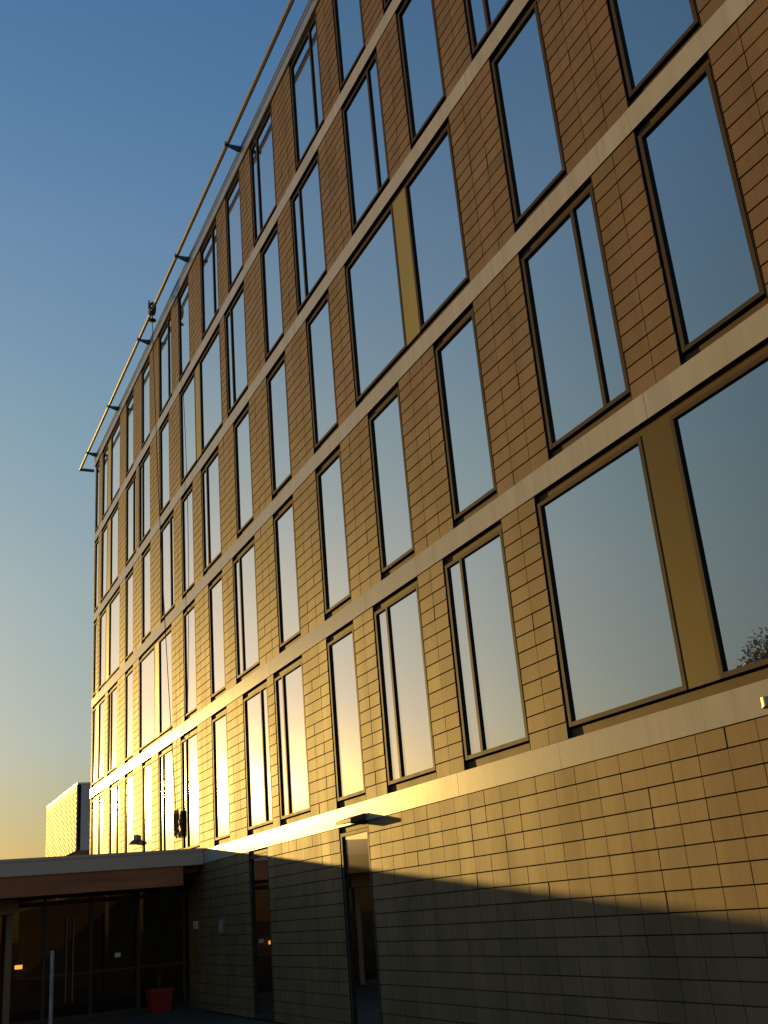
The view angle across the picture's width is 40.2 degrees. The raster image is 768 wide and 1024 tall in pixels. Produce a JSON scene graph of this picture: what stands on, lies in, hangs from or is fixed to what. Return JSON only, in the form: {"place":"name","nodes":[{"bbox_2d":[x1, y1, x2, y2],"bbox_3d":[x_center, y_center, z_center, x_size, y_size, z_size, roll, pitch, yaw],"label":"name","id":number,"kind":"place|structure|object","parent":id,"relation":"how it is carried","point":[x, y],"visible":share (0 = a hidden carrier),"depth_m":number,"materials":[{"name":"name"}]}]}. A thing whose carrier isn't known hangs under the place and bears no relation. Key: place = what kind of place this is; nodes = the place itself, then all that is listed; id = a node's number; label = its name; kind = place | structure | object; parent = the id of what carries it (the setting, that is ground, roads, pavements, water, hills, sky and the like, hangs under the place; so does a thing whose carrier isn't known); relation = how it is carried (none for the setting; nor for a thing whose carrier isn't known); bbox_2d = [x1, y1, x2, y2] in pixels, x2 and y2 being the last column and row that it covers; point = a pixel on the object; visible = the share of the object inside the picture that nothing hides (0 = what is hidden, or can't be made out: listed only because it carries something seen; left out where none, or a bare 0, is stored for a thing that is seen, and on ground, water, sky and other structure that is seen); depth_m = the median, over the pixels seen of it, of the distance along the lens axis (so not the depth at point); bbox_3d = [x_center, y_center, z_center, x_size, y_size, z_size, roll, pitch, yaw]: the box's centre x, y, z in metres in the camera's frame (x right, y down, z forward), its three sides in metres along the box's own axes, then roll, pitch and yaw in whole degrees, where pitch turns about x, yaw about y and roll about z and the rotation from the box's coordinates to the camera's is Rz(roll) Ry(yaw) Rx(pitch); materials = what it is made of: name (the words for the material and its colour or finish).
{"place":"outdoors","nodes":[
{"label":"outdoors","id":0,"kind":"place"},
{"bbox_2d":[46,782,90,856],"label":"building","id":1,"kind":"structure","parent":0,"point":[68,824],"depth_m":87.41,"materials":[{"name":"beige brick"}]},
{"bbox_2d":[0,0,308,859],"label":"sky","id":2,"kind":"structure","parent":0,"point":[117,117],"materials":[{"name":"blue"}]},
{"bbox_2d":[109,1011,280,1023],"bbox_3d":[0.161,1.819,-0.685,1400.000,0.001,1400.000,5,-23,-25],"label":"ground","id":3,"kind":"structure","parent":0,"point":[206,1017],"depth_m":23.00,"materials":[{"name":"grey concrete"}]},
{"bbox_2d":[48,951,54,1023],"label":"metal post","id":4,"kind":"object","parent":3,"relation":"on","point":[51,986],"visible":1,"depth_m":19.45,"materials":[{"name":"grey metal"}]},
{"bbox_2d":[0,848,204,1023],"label":"wing","id":5,"kind":"structure","parent":3,"relation":"on","point":[79,915],"depth_m":26.82,"materials":[{"name":"grey concrete"}]},
{"bbox_2d":[144,961,174,1012],"bbox_3d":[-5.468,11.537,25.547,0.600,1.107,0.600,5,-23,-25],"label":"planter","id":6,"kind":"object","parent":3,"relation":"on","point":[159,998],"visible":1,"depth_m":25.26,"materials":[{"name":"red plastic"}]},
{"bbox_2d":[90,0,767,1023],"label":"office building","id":7,"kind":"structure","parent":3,"relation":"on","point":[452,412],"depth_m":15.49,"materials":[{"name":"brown brick"}]},
{"bbox_2d":[93,621,96,697],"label":"window","id":8,"kind":"structure","parent":7,"relation":"in","point":[95,623],"depth_m":41.92,"materials":[{"name":"clear glass"}]},
{"bbox_2d":[94,538,98,612],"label":"window","id":9,"kind":"structure","parent":7,"relation":"in","point":[96,543],"depth_m":43.08,"materials":[{"name":"clear glass"}]},
{"bbox_2d":[90,790,103,853],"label":"window","id":10,"kind":"structure","parent":7,"relation":"in","point":[97,803],"depth_m":38.79,"materials":[{"name":"clear glass"}]},
{"bbox_2d":[95,462,99,532],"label":"window","id":11,"kind":"structure","parent":7,"relation":"in","point":[97,467],"depth_m":44.31,"materials":[{"name":"glass"}]},
{"bbox_2d":[91,696,104,788],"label":"window","id":12,"kind":"structure","parent":7,"relation":"in","point":[98,715],"depth_m":39.87,"materials":[{"name":"clear glass"}]},
{"bbox_2d":[99,588,119,690],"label":"window","id":13,"kind":"structure","parent":7,"relation":"in","point":[109,623],"depth_m":39.43,"materials":[{"name":"clear glass"}]},
{"bbox_2d":[101,500,118,602],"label":"window","id":14,"kind":"structure","parent":7,"relation":"in","point":[109,542],"depth_m":40.71,"materials":[{"name":"glass"}]},
{"bbox_2d":[102,420,119,520],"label":"window","id":15,"kind":"structure","parent":7,"relation":"in","point":[111,455],"depth_m":41.85,"materials":[{"name":"blue glass"}]},
{"bbox_2d":[107,681,117,776],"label":"window","id":16,"kind":"structure","parent":7,"relation":"in","point":[112,694],"depth_m":37.72,"materials":[{"name":"glass"}]},
{"bbox_2d":[109,778,119,852],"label":"window","id":17,"kind":"structure","parent":7,"relation":"in","point":[114,816],"depth_m":36.27,"materials":[{"name":"glass"}]},
{"bbox_2d":[124,771,133,851],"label":"window","id":18,"kind":"structure","parent":7,"relation":"in","point":[128,811],"depth_m":34.26,"materials":[{"name":"glass"}]},
{"bbox_2d":[125,667,133,763],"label":"window","id":19,"kind":"structure","parent":7,"relation":"in","point":[129,688],"depth_m":35.34,"materials":[{"name":"glass"}]},
{"bbox_2d":[125,570,133,662],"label":"window","id":20,"kind":"structure","parent":7,"relation":"in","point":[129,600],"depth_m":36.60,"materials":[{"name":"glass"}]},
{"bbox_2d":[126,391,133,477],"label":"window","id":21,"kind":"structure","parent":7,"relation":"in","point":[129,406],"depth_m":39.00,"materials":[{"name":"glass"}]},
{"bbox_2d":[126,474,135,565],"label":"window","id":22,"kind":"structure","parent":7,"relation":"in","point":[131,489],"depth_m":37.59,"materials":[{"name":"glass"}]},
{"bbox_2d":[128,835,137,844],"bbox_3d":[-7.829,10.211,32.688,0.250,0.271,0.280,5,-23,-25],"label":"wall lamp","id":23,"kind":"object","parent":7,"relation":"attached to","point":[133,841],"visible":1,"depth_m":32.62,"materials":[{"name":"black metal"}]},
{"bbox_2d":[139,449,150,547],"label":"window","id":24,"kind":"structure","parent":7,"relation":"in","point":[144,469],"depth_m":35.79,"materials":[{"name":"glass"}]},
{"bbox_2d":[142,358,149,448],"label":"window","id":25,"kind":"structure","parent":7,"relation":"in","point":[146,373],"depth_m":36.79,"materials":[{"name":"clear glass"}]},
{"bbox_2d":[142,544,150,643],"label":"window","id":26,"kind":"structure","parent":7,"relation":"in","point":[146,557],"depth_m":34.36,"materials":[{"name":"glass"}]},
{"bbox_2d":[142,758,152,850],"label":"window","id":27,"kind":"structure","parent":7,"relation":"in","point":[147,777],"depth_m":32.02,"materials":[{"name":"clear glass"}]},
{"bbox_2d":[139,625,172,753],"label":"window","id":28,"kind":"structure","parent":7,"relation":"in","point":[154,711],"depth_m":32.08,"materials":[{"name":"clear glass"}]},
{"bbox_2d":[159,416,169,516],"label":"window","id":29,"kind":"structure","parent":7,"relation":"in","point":[164,431],"depth_m":33.41,"materials":[{"name":"clear glass"}]},
{"bbox_2d":[159,315,171,417],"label":"window","id":30,"kind":"structure","parent":7,"relation":"in","point":[165,340],"depth_m":34.45,"materials":[{"name":"glass"}]},
{"bbox_2d":[158,744,174,849],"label":"window","id":31,"kind":"structure","parent":7,"relation":"in","point":[165,762],"depth_m":29.99,"materials":[{"name":"clear glass"}]},
{"bbox_2d":[160,512,174,622],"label":"window","id":32,"kind":"structure","parent":7,"relation":"in","point":[167,531],"depth_m":31.99,"materials":[{"name":"clear glass"}]},
{"bbox_2d":[178,274,190,381],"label":"window","id":33,"kind":"structure","parent":7,"relation":"in","point":[183,300],"depth_m":32.46,"materials":[{"name":"blue glass"}]},
{"bbox_2d":[79,0,294,471],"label":"maintenance rail","id":34,"kind":"object","parent":7,"relation":"attached to","point":[227,144],"visible":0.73,"depth_m":30.15,"materials":[{"name":"metal"}]},
{"bbox_2d":[148,300,155,322],"bbox_3d":[-7.692,-6.661,34.840,0.260,0.770,0.440,5,-23,-25],"label":"rail trolley","id":35,"kind":"object","parent":34,"relation":"attached to","point":[152,313],"visible":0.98,"depth_m":34.75,"materials":[{"name":"black metal"}]},
{"bbox_2d":[152,321,175,808],"bbox_3d":[-6.717,0.857,31.516,0.202,15.752,1.101,14,-28,-41],"label":"rope","id":36,"kind":"object","parent":35,"relation":"hanging from","point":[162,572],"visible":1,"depth_m":30.85,"materials":[{"name":"grey"}]},
{"bbox_2d":[173,809,179,837],"bbox_3d":[-5.585,8.406,28.283,0.084,0.734,0.550,5,-23,-25],"label":"rope coil","id":37,"kind":"object","parent":36,"relation":"hanging from","point":[176,823],"visible":1,"depth_m":28.24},
{"bbox_2d":[181,485,194,598],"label":"window","id":38,"kind":"structure","parent":7,"relation":"in","point":[187,524],"depth_m":30.01,"materials":[{"name":"glass"}]},
{"bbox_2d":[183,601,196,721],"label":"window","id":39,"kind":"structure","parent":7,"relation":"in","point":[189,622],"depth_m":28.78,"materials":[{"name":"glass"}]},
{"bbox_2d":[181,725,200,848],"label":"window","id":40,"kind":"structure","parent":7,"relation":"in","point":[190,782],"depth_m":27.76,"materials":[{"name":"glass"}]},
{"bbox_2d":[179,322,222,485],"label":"window","id":41,"kind":"structure","parent":7,"relation":"in","point":[201,414],"depth_m":29.76,"materials":[{"name":"glass"}]},
{"bbox_2d":[200,222,218,340],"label":"window","id":42,"kind":"structure","parent":7,"relation":"in","point":[209,253],"depth_m":30.08,"materials":[{"name":"blue glass"}]},
{"bbox_2d":[201,444,221,576],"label":"window","id":43,"kind":"structure","parent":7,"relation":"in","point":[210,475],"depth_m":28.00,"materials":[{"name":"glass"}]},
{"bbox_2d":[208,573,225,702],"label":"window","id":44,"kind":"structure","parent":7,"relation":"in","point":[217,658],"depth_m":26.61,"materials":[{"name":"glass"}]},
{"bbox_2d":[211,706,230,845],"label":"window","id":45,"kind":"structure","parent":7,"relation":"in","point":[220,749],"depth_m":25.38,"materials":[{"name":"glass"}]},
{"bbox_2d":[219,919,223,933],"bbox_3d":[-3.759,9.558,24.211,0.062,0.300,0.220,5,-23,-25],"label":"wall box","id":46,"kind":"object","parent":7,"relation":"attached to","point":[221,925],"visible":1,"depth_m":24.15,"materials":[{"name":"grey metal"}]},
{"bbox_2d":[225,174,243,292],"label":"window","id":47,"kind":"structure","parent":7,"relation":"in","point":[235,261],"depth_m":28.08,"materials":[{"name":"blue glass"}]},
{"bbox_2d":[224,284,247,416],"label":"window","id":48,"kind":"structure","parent":7,"relation":"in","point":[235,318],"depth_m":27.04,"materials":[{"name":"glass"}]},
{"bbox_2d":[233,405,253,538],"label":"window","id":49,"kind":"structure","parent":7,"relation":"in","point":[241,430],"depth_m":25.64,"materials":[{"name":"glass"}]},
{"bbox_2d":[232,535,259,684],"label":"window","id":50,"kind":"structure","parent":7,"relation":"in","point":[247,649],"depth_m":24.60,"materials":[{"name":"glass"}]},
{"bbox_2d":[243,681,273,835],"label":"window","id":51,"kind":"structure","parent":7,"relation":"in","point":[256,716],"depth_m":23.00,"materials":[{"name":"glass"}]},
{"bbox_2d":[249,108,276,247],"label":"window","id":52,"kind":"structure","parent":7,"relation":"in","point":[262,166],"depth_m":26.06,"materials":[{"name":"blue glass"}]},
{"bbox_2d":[249,848,276,1022],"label":"glazed door","id":53,"kind":"structure","parent":7,"relation":"in","point":[261,921],"depth_m":21.92,"materials":[{"name":"glass"}]},
{"bbox_2d":[260,225,283,362],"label":"window","id":54,"kind":"structure","parent":7,"relation":"in","point":[273,320],"depth_m":24.68,"materials":[{"name":"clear glass"}]},
{"bbox_2d":[266,354,291,500],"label":"window","id":55,"kind":"structure","parent":7,"relation":"in","point":[277,393],"depth_m":23.45,"materials":[{"name":"blue glass"}]},
{"bbox_2d":[273,497,300,653],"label":"window","id":56,"kind":"structure","parent":7,"relation":"in","point":[289,628],"depth_m":22.23,"materials":[{"name":"glass"}]},
{"bbox_2d":[273,657,310,825],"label":"window","id":57,"kind":"structure","parent":7,"relation":"in","point":[291,738],"depth_m":21.19,"materials":[{"name":"clear glass"}]},
{"bbox_2d":[289,15,323,171],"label":"window","id":58,"kind":"structure","parent":7,"relation":"in","point":[305,72],"depth_m":23.52,"materials":[{"name":"blue glass"}]},
{"bbox_2d":[290,155,326,316],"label":"window","id":59,"kind":"structure","parent":7,"relation":"in","point":[310,265],"depth_m":22.66,"materials":[{"name":"blue glass"}]},
{"bbox_2d":[306,288,338,453],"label":"window","id":60,"kind":"structure","parent":7,"relation":"in","point":[324,410],"depth_m":21.27,"materials":[{"name":"blue glass"}]},
{"bbox_2d":[315,448,351,620],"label":"window","id":61,"kind":"structure","parent":7,"relation":"in","point":[333,536],"depth_m":20.05,"materials":[{"name":"clear glass"}]},
{"bbox_2d":[326,623,366,808],"bbox_3d":[-0.632,3.631,18.816,0.146,3.147,1.295,5,-23,-25],"label":"window","id":62,"kind":"structure","parent":7,"relation":"in","point":[347,737],"depth_m":18.83,"materials":[{"name":"clear glass"}]},
{"bbox_2d":[332,0,365,92],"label":"window","id":63,"kind":"structure","parent":7,"relation":"in","point":[347,14],"depth_m":21.42,"materials":[{"name":"blue glass"}]},
{"bbox_2d":[339,821,383,1023],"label":"glazed door","id":64,"kind":"structure","parent":7,"relation":"in","point":[360,924],"depth_m":17.60,"materials":[{"name":"glass"}]},
{"bbox_2d":[341,46,389,235],"bbox_3d":[-0.314,-7.056,20.109,0.146,3.147,1.735,5,-23,-25],"label":"window","id":65,"kind":"structure","parent":7,"relation":"in","point":[366,155],"depth_m":20.10,"materials":[{"name":"blue glass"}]},
{"bbox_2d":[382,0,391,13],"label":"window","id":66,"kind":"structure","parent":7,"relation":"in","point":[386,3],"depth_m":19.67,"materials":[{"name":"brown metal"}]},
{"bbox_2d":[367,382,414,580],"bbox_3d":[0.165,-0.515,17.859,0.146,3.147,1.295,5,-23,-25],"label":"window","id":67,"kind":"structure","parent":7,"relation":"in","point":[394,519],"depth_m":17.86,"materials":[{"name":"glass"}]},
{"bbox_2d":[372,576,437,793],"bbox_3d":[0.358,2.794,16.826,0.146,3.147,1.735,5,-23,-25],"label":"window","id":68,"kind":"structure","parent":7,"relation":"in","point":[408,740],"depth_m":16.81,"materials":[{"name":"glass"}]},
{"bbox_2d":[344,117,469,407],"bbox_3d":[0.324,-4.123,18.181,0.146,3.147,4.330,5,-23,-25],"label":"window","id":69,"kind":"structure","parent":7,"relation":"in","point":[412,265],"depth_m":17.89,"materials":[{"name":"blue glass"}]},
{"bbox_2d":[396,0,445,149],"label":"window","id":70,"kind":"structure","parent":7,"relation":"in","point":[421,61],"depth_m":18.09,"materials":[{"name":"blue glass"}]},
{"bbox_2d":[433,302,497,527],"bbox_3d":[1.247,-1.430,15.684,0.146,3.147,1.295,5,-23,-25],"label":"window","id":71,"kind":"structure","parent":7,"relation":"in","point":[461,391],"depth_m":15.67,"materials":[{"name":"blue glass"}]},
{"bbox_2d":[442,519,530,769],"bbox_3d":[1.440,1.880,14.652,0.146,3.147,1.735,5,-23,-25],"label":"window","id":72,"kind":"structure","parent":7,"relation":"in","point":[493,717],"depth_m":14.61,"materials":[{"name":"glass"}]},
{"bbox_2d":[463,0,513,60],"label":"window","id":73,"kind":"structure","parent":7,"relation":"in","point":[482,16],"depth_m":16.17,"materials":[{"name":"blue glass"}]},
{"bbox_2d":[489,0,567,232],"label":"window","id":74,"kind":"structure","parent":7,"relation":"in","point":[531,140],"depth_m":14.71,"materials":[{"name":"blue glass"}]},
{"bbox_2d":[518,177,631,459],"bbox_3d":[2.420,-2.421,13.326,0.146,3.147,1.735,5,-23,-25],"label":"window","id":75,"kind":"structure","parent":7,"relation":"in","point":[581,368],"depth_m":13.28,"materials":[{"name":"blue glass"}]},
{"bbox_2d":[534,343,767,738],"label":"window","id":76,"kind":"structure","parent":7,"relation":"in","point":[655,550],"depth_m":11.31,"materials":[{"name":"glass"}]},
{"bbox_2d":[606,0,701,107],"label":"window","id":77,"kind":"structure","parent":7,"relation":"in","point":[648,34],"depth_m":12.34,"materials":[{"name":"blue glass"}]},
{"bbox_2d":[633,52,767,364],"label":"window","id":78,"kind":"structure","parent":7,"relation":"in","point":[712,272],"depth_m":11.29,"materials":[{"name":"blue glass"}]},
{"bbox_2d":[760,696,767,708],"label":"spot lamp","id":79,"kind":"object","parent":7,"relation":"attached to","point":[764,701],"visible":1,"depth_m":9.62,"materials":[{"name":"grey metal"}]}
]}

